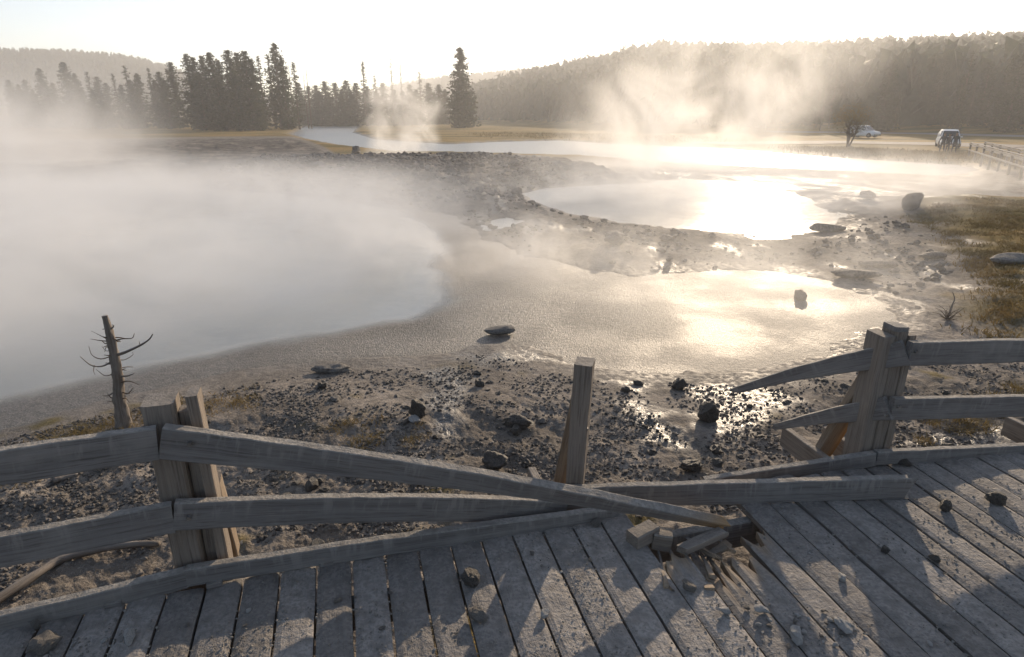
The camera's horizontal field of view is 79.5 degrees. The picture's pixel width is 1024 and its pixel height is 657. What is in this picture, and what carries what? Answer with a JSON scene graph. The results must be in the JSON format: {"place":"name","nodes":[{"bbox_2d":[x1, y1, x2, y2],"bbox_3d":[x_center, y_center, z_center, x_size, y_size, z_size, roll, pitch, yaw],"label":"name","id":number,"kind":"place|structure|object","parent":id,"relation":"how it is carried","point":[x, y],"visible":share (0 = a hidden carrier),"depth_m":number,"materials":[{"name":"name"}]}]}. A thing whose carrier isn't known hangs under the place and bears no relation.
{"place":"outdoors","nodes":[
{"label":"outdoors","id":0,"kind":"place"},
{"bbox_2d":[0,178,929,429],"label":"pool water","id":1,"kind":"structure","parent":0,"point":[199,283],"depth_m":8.91,"materials":[{"name":"liquid"}]},
{"bbox_2d":[484,325,514,334],"bbox_3d":[-0.150,0.015,7.441,0.377,0.096,0.195,-3,19,-8],"label":"stone slab","id":2,"kind":"object","parent":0,"point":[501,329],"depth_m":7.39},
{"bbox_2d":[0,54,1023,656],"bbox_3d":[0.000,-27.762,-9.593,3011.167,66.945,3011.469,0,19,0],"label":"ground","id":3,"kind":"structure","parent":0,"point":[178,156],"depth_m":8.97,"materials":[{"name":"soil"}]},
{"bbox_2d":[3,79,29,127],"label":"conifer tree","id":4,"kind":"object","parent":3,"relation":"on","point":[13,110],"visible":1,"depth_m":169.08,"materials":[{"name":"green plant"}]},
{"bbox_2d":[14,84,34,126],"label":"conifer tree","id":5,"kind":"object","parent":3,"relation":"on","point":[21,97],"visible":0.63,"depth_m":173.64,"materials":[{"name":"green plant"}]},
{"bbox_2d":[28,89,48,128],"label":"conifer tree","id":6,"kind":"object","parent":3,"relation":"on","point":[39,118],"visible":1,"depth_m":155.44,"materials":[{"name":"green plant"}]},
{"bbox_2d":[31,68,63,128],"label":"conifer tree","id":7,"kind":"object","parent":3,"relation":"on","point":[46,99],"visible":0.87,"depth_m":159.04,"materials":[{"name":"green plant"}]},
{"bbox_2d":[49,83,70,127],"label":"conifer tree","id":8,"kind":"object","parent":3,"relation":"on","point":[53,85],"visible":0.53,"depth_m":164.09,"materials":[{"name":"green plant"}]},
{"bbox_2d":[56,62,92,128],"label":"conifer tree","id":9,"kind":"object","parent":3,"relation":"on","point":[69,106],"visible":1,"depth_m":154.25,"materials":[{"name":"green plant"}]},
{"bbox_2d":[0,540,160,602],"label":"driftwood branch","id":10,"kind":"object","parent":3,"relation":"on","point":[19,585],"visible":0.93,"depth_m":3.48,"materials":[{"name":"brown wood"}]},
{"bbox_2d":[69,73,95,127],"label":"conifer tree","id":11,"kind":"object","parent":3,"relation":"on","point":[79,84],"visible":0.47,"depth_m":159.35,"materials":[{"name":"green plant"}]},
{"bbox_2d":[86,89,108,128],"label":"conifer tree","id":12,"kind":"object","parent":3,"relation":"on","point":[99,116],"visible":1,"depth_m":152.54,"materials":[{"name":"green plant"}]},
{"bbox_2d":[90,76,116,127],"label":"conifer tree","id":13,"kind":"object","parent":3,"relation":"on","point":[97,88],"visible":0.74,"depth_m":163.58,"materials":[{"name":"green plant"}]},
{"bbox_2d":[102,83,122,127],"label":"conifer tree","id":14,"kind":"object","parent":3,"relation":"on","point":[109,106],"visible":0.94,"depth_m":165.26,"materials":[{"name":"green plant"}]},
{"bbox_2d":[80,315,152,428],"bbox_3d":[-3.047,0.394,4.902,0.672,1.044,0.302,0,19,0],"label":"dead snag","id":15,"kind":"object","parent":3,"relation":"on","point":[122,417],"visible":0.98,"depth_m":4.87,"materials":[{"name":"brown wood"}]},
{"bbox_2d":[115,85,138,128],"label":"conifer tree","id":16,"kind":"object","parent":3,"relation":"on","point":[124,121],"visible":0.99,"depth_m":155.25,"materials":[{"name":"green plant"}]},
{"bbox_2d":[125,80,150,127],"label":"conifer tree","id":17,"kind":"object","parent":3,"relation":"on","point":[131,91],"visible":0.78,"depth_m":161.31,"materials":[{"name":"green plant"}]},
{"bbox_2d":[133,73,153,127],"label":"conifer tree","id":18,"kind":"object","parent":3,"relation":"on","point":[138,83],"visible":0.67,"depth_m":168.59,"materials":[{"name":"green plant"}]},
{"bbox_2d":[147,80,169,127],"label":"conifer tree","id":19,"kind":"object","parent":3,"relation":"on","point":[155,106],"visible":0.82,"depth_m":161.18,"materials":[{"name":"green plant"}]},
{"bbox_2d":[157,79,181,128],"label":"conifer tree","id":20,"kind":"object","parent":3,"relation":"on","point":[171,123],"visible":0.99,"depth_m":155.10,"materials":[{"name":"green plant"}]},
{"bbox_2d":[0,47,340,116],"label":"forest","id":21,"kind":"object","parent":3,"relation":"on","point":[57,56],"visible":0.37,"depth_m":586.86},
{"bbox_2d":[161,62,190,127],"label":"conifer tree","id":22,"kind":"object","parent":3,"relation":"on","point":[174,83],"visible":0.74,"depth_m":160.07,"materials":[{"name":"green plant"}]},
{"bbox_2d":[178,53,205,127],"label":"conifer tree","id":23,"kind":"object","parent":3,"relation":"on","point":[185,63],"visible":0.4,"depth_m":148.41,"materials":[{"name":"green plant"}]},
{"bbox_2d":[184,57,211,129],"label":"conifer tree","id":24,"kind":"object","parent":3,"relation":"on","point":[193,69],"visible":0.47,"depth_m":141.21,"materials":[{"name":"green plant"}]},
{"bbox_2d":[190,71,217,129],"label":"conifer tree","id":25,"kind":"object","parent":3,"relation":"on","point":[204,116],"visible":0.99,"depth_m":136.73,"materials":[{"name":"green plant"}]},
{"bbox_2d":[201,52,233,129],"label":"conifer tree","id":26,"kind":"object","parent":3,"relation":"on","point":[213,70],"visible":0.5,"depth_m":138.62,"materials":[{"name":"green plant"}]},
{"bbox_2d":[209,76,233,130],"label":"conifer tree","id":27,"kind":"object","parent":3,"relation":"on","point":[220,105],"visible":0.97,"depth_m":133.98,"materials":[{"name":"green plant"}]},
{"bbox_2d":[217,50,248,129],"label":"conifer tree","id":28,"kind":"object","parent":3,"relation":"on","point":[230,68],"visible":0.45,"depth_m":142.70,"materials":[{"name":"green plant"}]},
{"bbox_2d":[225,76,252,130],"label":"conifer tree","id":29,"kind":"object","parent":3,"relation":"on","point":[238,116],"visible":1,"depth_m":134.14,"materials":[{"name":"green plant"}]},
{"bbox_2d":[233,50,269,129],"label":"conifer tree","id":30,"kind":"object","parent":3,"relation":"on","point":[243,64],"visible":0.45,"depth_m":138.42,"materials":[{"name":"green plant"}]},
{"bbox_2d":[241,58,270,129],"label":"conifer tree","id":31,"kind":"object","parent":3,"relation":"on","point":[253,70],"visible":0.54,"depth_m":137.69,"materials":[{"name":"green plant"}]},
{"bbox_2d":[250,80,267,130],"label":"conifer tree","id":32,"kind":"object","parent":3,"relation":"on","point":[260,124],"visible":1,"depth_m":134.41,"materials":[{"name":"green plant"}]},
{"bbox_2d":[264,43,300,129],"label":"conifer tree","id":33,"kind":"object","parent":3,"relation":"on","point":[273,103],"visible":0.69,"depth_m":146.42,"materials":[{"name":"green plant"}]},
{"bbox_2d":[273,57,301,129],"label":"conifer tree","id":34,"kind":"object","parent":3,"relation":"on","point":[286,111],"visible":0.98,"depth_m":145.72,"materials":[{"name":"green plant"}]},
{"bbox_2d":[288,61,307,128],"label":"conifer tree","id":35,"kind":"object","parent":3,"relation":"on","point":[297,108],"visible":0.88,"depth_m":159.11,"materials":[{"name":"green plant"}]},
{"bbox_2d":[311,91,328,125],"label":"conifer tree","id":36,"kind":"object","parent":3,"relation":"on","point":[319,113],"visible":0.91,"depth_m":212.35,"materials":[{"name":"green plant"}]},
{"bbox_2d":[323,93,338,125],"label":"conifer tree","id":37,"kind":"object","parent":3,"relation":"on","point":[329,116],"visible":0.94,"depth_m":210.64,"materials":[{"name":"green plant"}]},
{"bbox_2d":[311,362,352,373],"bbox_3d":[-1.823,0.398,6.248,0.408,0.091,0.226,4,19,10],"label":"rock","id":38,"kind":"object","parent":3,"relation":"on","point":[334,368],"depth_m":6.18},
{"bbox_2d":[333,89,353,125],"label":"conifer tree","id":39,"kind":"object","parent":3,"relation":"on","point":[342,113],"visible":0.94,"depth_m":206.86,"materials":[{"name":"green plant"}]},
{"bbox_2d":[336,80,359,125],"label":"conifer tree","id":40,"kind":"object","parent":3,"relation":"on","point":[345,87],"visible":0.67,"depth_m":210.60,"materials":[{"name":"green plant"}]},
{"bbox_2d":[350,83,364,125],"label":"conifer tree","id":41,"kind":"object","parent":3,"relation":"on","point":[356,92],"visible":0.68,"depth_m":213.22,"materials":[{"name":"green plant"}]},
{"bbox_2d":[360,61,370,125],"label":"conifer tree","id":42,"kind":"object","parent":3,"relation":"on","point":[365,115],"visible":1,"depth_m":196.59,"materials":[{"name":"green plant"}]},
{"bbox_2d":[368,92,386,125],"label":"conifer tree","id":43,"kind":"object","parent":3,"relation":"on","point":[380,116],"visible":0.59,"depth_m":205.16,"materials":[{"name":"green plant"}]},
{"bbox_2d":[375,83,392,125],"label":"conifer tree","id":44,"kind":"object","parent":3,"relation":"on","point":[382,89],"visible":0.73,"depth_m":207.86,"materials":[{"name":"green plant"}]},
{"bbox_2d":[395,91,413,125],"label":"conifer tree","id":45,"kind":"object","parent":3,"relation":"on","point":[399,116],"visible":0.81,"depth_m":207.05,"materials":[{"name":"green plant"}]},
{"bbox_2d":[403,85,422,124],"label":"conifer tree","id":46,"kind":"object","parent":3,"relation":"on","point":[410,96],"visible":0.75,"depth_m":210.90,"materials":[{"name":"green plant"}]},
{"bbox_2d":[408,398,425,417],"bbox_3d":[-0.767,0.651,4.995,0.130,0.194,0.147,-15,24,-36],"label":"boulder","id":47,"kind":"object","parent":3,"relation":"on","point":[418,407],"visible":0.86,"depth_m":4.95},
{"bbox_2d":[416,71,425,125],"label":"conifer tree","id":48,"kind":"object","parent":3,"relation":"on","point":[420,115],"visible":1,"depth_m":192.46,"materials":[{"name":"green plant"}]},
{"bbox_2d":[422,83,440,124],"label":"conifer tree","id":49,"kind":"object","parent":3,"relation":"on","point":[428,97],"visible":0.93,"depth_m":225.28,"materials":[{"name":"green plant"}]},
{"bbox_2d":[357,67,525,109],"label":"forest","id":50,"kind":"object","parent":3,"relation":"on","point":[476,76],"visible":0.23,"depth_m":833.24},
{"bbox_2d":[434,84,448,123],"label":"conifer tree","id":51,"kind":"object","parent":3,"relation":"on","point":[440,104],"visible":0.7,"depth_m":234.35,"materials":[{"name":"green plant"}]},
{"bbox_2d":[443,47,480,127],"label":"lone conifer","id":52,"kind":"object","parent":3,"relation":"on","point":[461,99],"visible":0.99,"depth_m":165.43,"materials":[{"name":"green plant"}]},
{"bbox_2d":[482,450,507,468],"bbox_3d":[-0.122,0.940,4.367,0.186,0.113,0.151,13,23,33],"label":"boulder","id":53,"kind":"object","parent":3,"relation":"on","point":[494,459],"visible":1,"depth_m":4.34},
{"bbox_2d":[0,417,1023,656],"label":"boardwalk","id":54,"kind":"structure","parent":3,"relation":"on","point":[649,586],"depth_m":2.59,"materials":[{"name":"grey wood"}]},
{"bbox_2d":[25,630,62,655],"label":"deck stone","id":55,"kind":"object","parent":54,"relation":"on","point":[44,642],"visible":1,"depth_m":2.31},
{"bbox_2d":[0,386,730,630],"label":"wooden railing","id":56,"kind":"object","parent":54,"relation":"attached to","point":[197,515],"visible":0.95,"depth_m":2.57,"materials":[{"name":"grey wood"}]},
{"bbox_2d":[460,566,479,586],"bbox_3d":[-0.173,1.070,2.638,0.085,0.066,0.080,14,23,35],"label":"deck stone","id":57,"kind":"object","parent":54,"relation":"on","point":[470,576],"visible":1,"depth_m":2.62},
{"bbox_2d":[468,606,487,622],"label":"deck stone","id":58,"kind":"object","parent":54,"relation":"on","point":[477,614],"visible":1,"depth_m":2.44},
{"bbox_2d":[2,459,1023,656],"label":"grit","id":59,"kind":"object","parent":54,"relation":"on","point":[500,631],"visible":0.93,"depth_m":2.50,"materials":[{"name":"gravel"}]},
{"bbox_2d":[626,519,659,549],"bbox_3d":[0.617,0.973,2.904,0.142,0.080,0.082,-12,22,-31],"label":"timber offcut","id":60,"kind":"object","parent":54,"relation":"on","point":[639,536],"visible":0.97,"depth_m":2.88,"materials":[{"name":"grey wood"}]},
{"bbox_2d":[650,526,672,552],"bbox_3d":[0.707,0.997,2.918,0.097,0.101,0.078,2,19,7],"label":"timber offcut","id":61,"kind":"object","parent":54,"relation":"on","point":[662,539],"visible":0.87,"depth_m":2.88,"materials":[{"name":"grey wood"}]},
{"bbox_2d":[676,527,728,554],"bbox_3d":[0.887,0.988,2.868,0.276,0.045,0.064,-10,22,-27],"label":"plank offcut","id":62,"kind":"object","parent":54,"relation":"on","point":[698,542],"visible":1,"depth_m":2.85,"materials":[{"name":"grey wood"}]},
{"bbox_2d":[567,475,917,508],"bbox_3d":[1.141,0.846,3.188,1.919,0.142,0.048,-1,19,-2],"label":"loose rail","id":63,"kind":"object","parent":54,"relation":"on","point":[745,491],"visible":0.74,"depth_m":3.17,"materials":[{"name":"grey wood"}]},
{"bbox_2d":[790,625,802,645],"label":"deck stone","id":64,"kind":"object","parent":54,"relation":"on","point":[796,635],"visible":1,"depth_m":2.35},
{"bbox_2d":[834,617,852,633],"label":"deck stone","id":65,"kind":"object","parent":54,"relation":"on","point":[844,626],"visible":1,"depth_m":2.40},
{"bbox_2d":[702,321,1023,479],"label":"wooden railing","id":66,"kind":"object","parent":54,"relation":"attached to","point":[869,410],"visible":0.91,"depth_m":3.48,"materials":[{"name":"grey wood"}]},
{"bbox_2d":[984,491,1007,505],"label":"deck stone","id":67,"kind":"object","parent":54,"relation":"on","point":[999,498],"visible":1,"depth_m":3.16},
{"bbox_2d":[0,354,1023,601],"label":"gravel","id":68,"kind":"structure","parent":3,"relation":"on","point":[258,484],"depth_m":4.76,"materials":[{"name":"gravel"}]},
{"bbox_2d":[504,413,531,429],"bbox_3d":[0.049,0.755,4.955,0.246,0.122,0.127,7,20,19],"label":"boulder","id":69,"kind":"object","parent":3,"relation":"on","point":[519,420],"visible":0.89,"depth_m":4.92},
{"bbox_2d":[553,356,594,510],"bbox_3d":[0.305,0.756,3.292,0.210,1.325,0.297,0,19,0],"label":"fence post","id":70,"kind":"object","parent":3,"relation":"on","point":[571,465],"visible":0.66,"depth_m":3.08,"materials":[{"name":"brown wood"}]},
{"bbox_2d":[201,151,953,293],"bbox_3d":[-4.301,-6.658,26.965,16.679,1.308,42.682,-8,21,-21],"label":"rubble","id":71,"kind":"object","parent":3,"relation":"on","point":[478,190],"visible":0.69,"depth_m":21.40,"materials":[{"name":"stone"}]},
{"bbox_2d":[480,217,523,230],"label":"puddle water","id":72,"kind":"structure","parent":71,"relation":"on","point":[503,222],"depth_m":15.01,"materials":[{"name":"grey liquid"}]},
{"bbox_2d":[590,82,602,123],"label":"conifer tree","id":73,"kind":"object","parent":3,"relation":"on","point":[593,110],"visible":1,"depth_m":213.65,"materials":[{"name":"green plant"}]},
{"bbox_2d":[604,231,624,245],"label":"boulder","id":74,"kind":"object","parent":3,"relation":"on","point":[617,238],"visible":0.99,"depth_m":11.63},
{"bbox_2d":[623,76,641,123],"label":"conifer tree","id":75,"kind":"object","parent":3,"relation":"on","point":[634,115],"visible":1,"depth_m":191.66,"materials":[{"name":"green plant"}]},
{"bbox_2d":[679,83,693,123],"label":"conifer tree","id":76,"kind":"object","parent":3,"relation":"on","point":[687,110],"visible":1,"depth_m":169.68,"materials":[{"name":"green plant"}]},
{"bbox_2d":[681,459,702,471],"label":"boulder","id":77,"kind":"object","parent":3,"relation":"on","point":[694,465],"visible":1,"depth_m":4.31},
{"bbox_2d":[697,400,718,422],"bbox_3d":[1.604,0.681,5.029,0.173,0.205,0.155,4,20,12],"label":"boulder","id":78,"kind":"object","parent":3,"relation":"on","point":[708,412],"visible":1,"depth_m":4.98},
{"bbox_2d":[702,66,727,127],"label":"conifer tree","id":79,"kind":"object","parent":3,"relation":"on","point":[716,97],"visible":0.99,"depth_m":154.71,"materials":[{"name":"green plant"}]},
{"bbox_2d":[458,131,1022,165],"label":"sedge","id":80,"kind":"object","parent":3,"relation":"on","point":[928,154],"visible":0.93,"depth_m":56.55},
{"bbox_2d":[733,72,751,124],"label":"conifer tree","id":81,"kind":"object","parent":3,"relation":"on","point":[748,82],"visible":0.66,"depth_m":156.58,"materials":[{"name":"green plant"}]},
{"bbox_2d":[465,29,1023,125],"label":"forest","id":82,"kind":"object","parent":3,"relation":"on","point":[553,92],"visible":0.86,"depth_m":179.86,"materials":[{"name":"plant"}]},
{"bbox_2d":[741,81,756,125],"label":"conifer tree","id":83,"kind":"object","parent":3,"relation":"on","point":[747,119],"visible":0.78,"depth_m":154.24,"materials":[{"name":"green plant"}]},
{"bbox_2d":[788,69,807,126],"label":"conifer tree","id":84,"kind":"object","parent":3,"relation":"on","point":[797,120],"visible":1,"depth_m":147.10,"materials":[{"name":"green plant"}]},
{"bbox_2d":[802,86,814,125],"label":"conifer tree","id":85,"kind":"object","parent":3,"relation":"on","point":[809,110],"visible":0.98,"depth_m":147.94,"materials":[{"name":"green plant"}]},
{"bbox_2d":[810,70,826,127],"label":"conifer tree","id":86,"kind":"object","parent":3,"relation":"on","point":[819,104],"visible":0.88,"depth_m":142.83,"materials":[{"name":"green plant"}]},
{"bbox_2d":[815,67,831,130],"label":"conifer tree","id":87,"kind":"object","parent":3,"relation":"on","point":[823,115],"visible":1,"depth_m":135.49,"materials":[{"name":"green plant"}]},
{"bbox_2d":[809,223,845,231],"bbox_3d":[7.207,-2.306,14.091,0.823,0.222,0.334,3,19,9],"label":"stone slab","id":88,"kind":"object","parent":3,"relation":"on","point":[820,227],"depth_m":13.96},
{"bbox_2d":[825,62,840,127],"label":"conifer tree","id":89,"kind":"object","parent":3,"relation":"on","point":[832,106],"visible":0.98,"depth_m":140.06,"materials":[{"name":"green plant"}]},
{"bbox_2d":[833,101,873,147],"bbox_3d":[34.495,-20.629,62.797,3.781,4.844,3.854,0,19,0],"label":"bare tree","id":90,"kind":"object","parent":3,"relation":"on","point":[849,127],"visible":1,"depth_m":62.53,"materials":[{"name":"brown plant"}]},
{"bbox_2d":[831,268,882,277],"bbox_3d":[5.566,-0.891,9.939,0.800,0.145,0.328,2,19,7],"label":"stone slab","id":91,"kind":"object","parent":3,"relation":"on","point":[850,273],"depth_m":9.83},
{"bbox_2d":[846,125,880,137],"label":"parked car","id":92,"kind":"object","parent":3,"relation":"on","point":[869,132],"visible":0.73,"depth_m":92.34,"materials":[{"name":"white paint"}]},
{"bbox_2d":[859,260,898,267],"bbox_3d":[6.412,-1.131,10.765,0.651,0.126,0.255,3,19,8],"label":"stone slab","id":93,"kind":"object","parent":3,"relation":"on","point":[878,263],"depth_m":10.69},
{"bbox_2d":[865,59,900,131],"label":"conifer tree","id":94,"kind":"object","parent":3,"relation":"on","point":[875,118],"visible":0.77,"depth_m":126.93,"materials":[{"name":"green plant"}]},
{"bbox_2d":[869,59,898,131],"bbox_3d":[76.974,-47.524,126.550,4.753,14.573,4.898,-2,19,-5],"label":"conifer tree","id":95,"kind":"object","parent":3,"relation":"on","point":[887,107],"visible":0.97,"depth_m":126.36,"materials":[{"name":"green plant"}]},
{"bbox_2d":[901,192,923,210],"bbox_3d":[10.927,-3.456,16.825,0.490,0.526,0.633,11,22,28],"label":"boulder","id":96,"kind":"object","parent":3,"relation":"on","point":[911,201],"visible":0.98,"depth_m":16.62,"materials":[{"name":"grey stone"}]},
{"bbox_2d":[922,56,949,125],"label":"conifer tree","id":97,"kind":"object","parent":3,"relation":"on","point":[931,112],"visible":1,"depth_m":132.04,"materials":[{"name":"green plant"}]},
{"bbox_2d":[935,129,962,147],"bbox_3d":[44.755,-19.473,63.119,2.140,1.750,4.500,10,21,26],"label":"parked car","id":98,"kind":"object","parent":3,"relation":"on","point":[942,132],"visible":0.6,"depth_m":62.43,"materials":[{"name":"white paint"}]},
{"bbox_2d":[954,50,974,129],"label":"conifer tree","id":99,"kind":"object","parent":3,"relation":"on","point":[969,71],"visible":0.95,"depth_m":118.54,"materials":[{"name":"green plant"}]},
{"bbox_2d":[968,142,1023,179],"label":"railing","id":100,"kind":"object","parent":3,"relation":"on","point":[1001,153],"visible":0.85,"depth_m":39.42,"materials":[{"name":"brown wood"}]},
{"bbox_2d":[984,55,1018,131],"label":"conifer tree","id":101,"kind":"object","parent":3,"relation":"on","point":[1010,70],"visible":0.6,"depth_m":116.50,"materials":[{"name":"green plant"}]},
{"bbox_2d":[989,52,1023,131],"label":"conifer tree","id":102,"kind":"object","parent":3,"relation":"on","point":[1011,102],"visible":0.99,"depth_m":114.51,"materials":[{"name":"green plant"}]},
{"bbox_2d":[990,252,1023,264],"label":"stone slab","id":103,"kind":"object","parent":3,"relation":"on","point":[1010,258],"depth_m":10.66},
{"bbox_2d":[0,374,1023,488],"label":"dry grass","id":104,"kind":"structure","parent":0,"point":[1017,389],"depth_m":5.01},
{"bbox_2d":[0,0,1023,99],"label":"sky","id":105,"kind":"structure","parent":0,"point":[327,40],"materials":[{"name":"white"}]},
{"bbox_2d":[294,125,980,175],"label":"river water","id":106,"kind":"structure","parent":0,"point":[342,135],"depth_m":60.17,"materials":[{"name":"grey liquid"}]},
{"bbox_2d":[523,179,855,239],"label":"spring water","id":107,"kind":"structure","parent":0,"point":[767,211],"depth_m":18.28,"materials":[{"name":"grey liquid"}]},
{"bbox_2d":[690,141,1023,148],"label":"road","id":108,"kind":"structure","parent":0,"point":[826,142],"depth_m":73.20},
{"bbox_2d":[767,131,1023,136],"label":"road","id":109,"kind":"structure","parent":0,"point":[1000,135],"depth_m":113.27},
{"bbox_2d":[896,196,1023,338],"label":"bank grass","id":110,"kind":"structure","parent":0,"point":[985,260],"depth_m":11.85,"materials":[{"name":"plant"}]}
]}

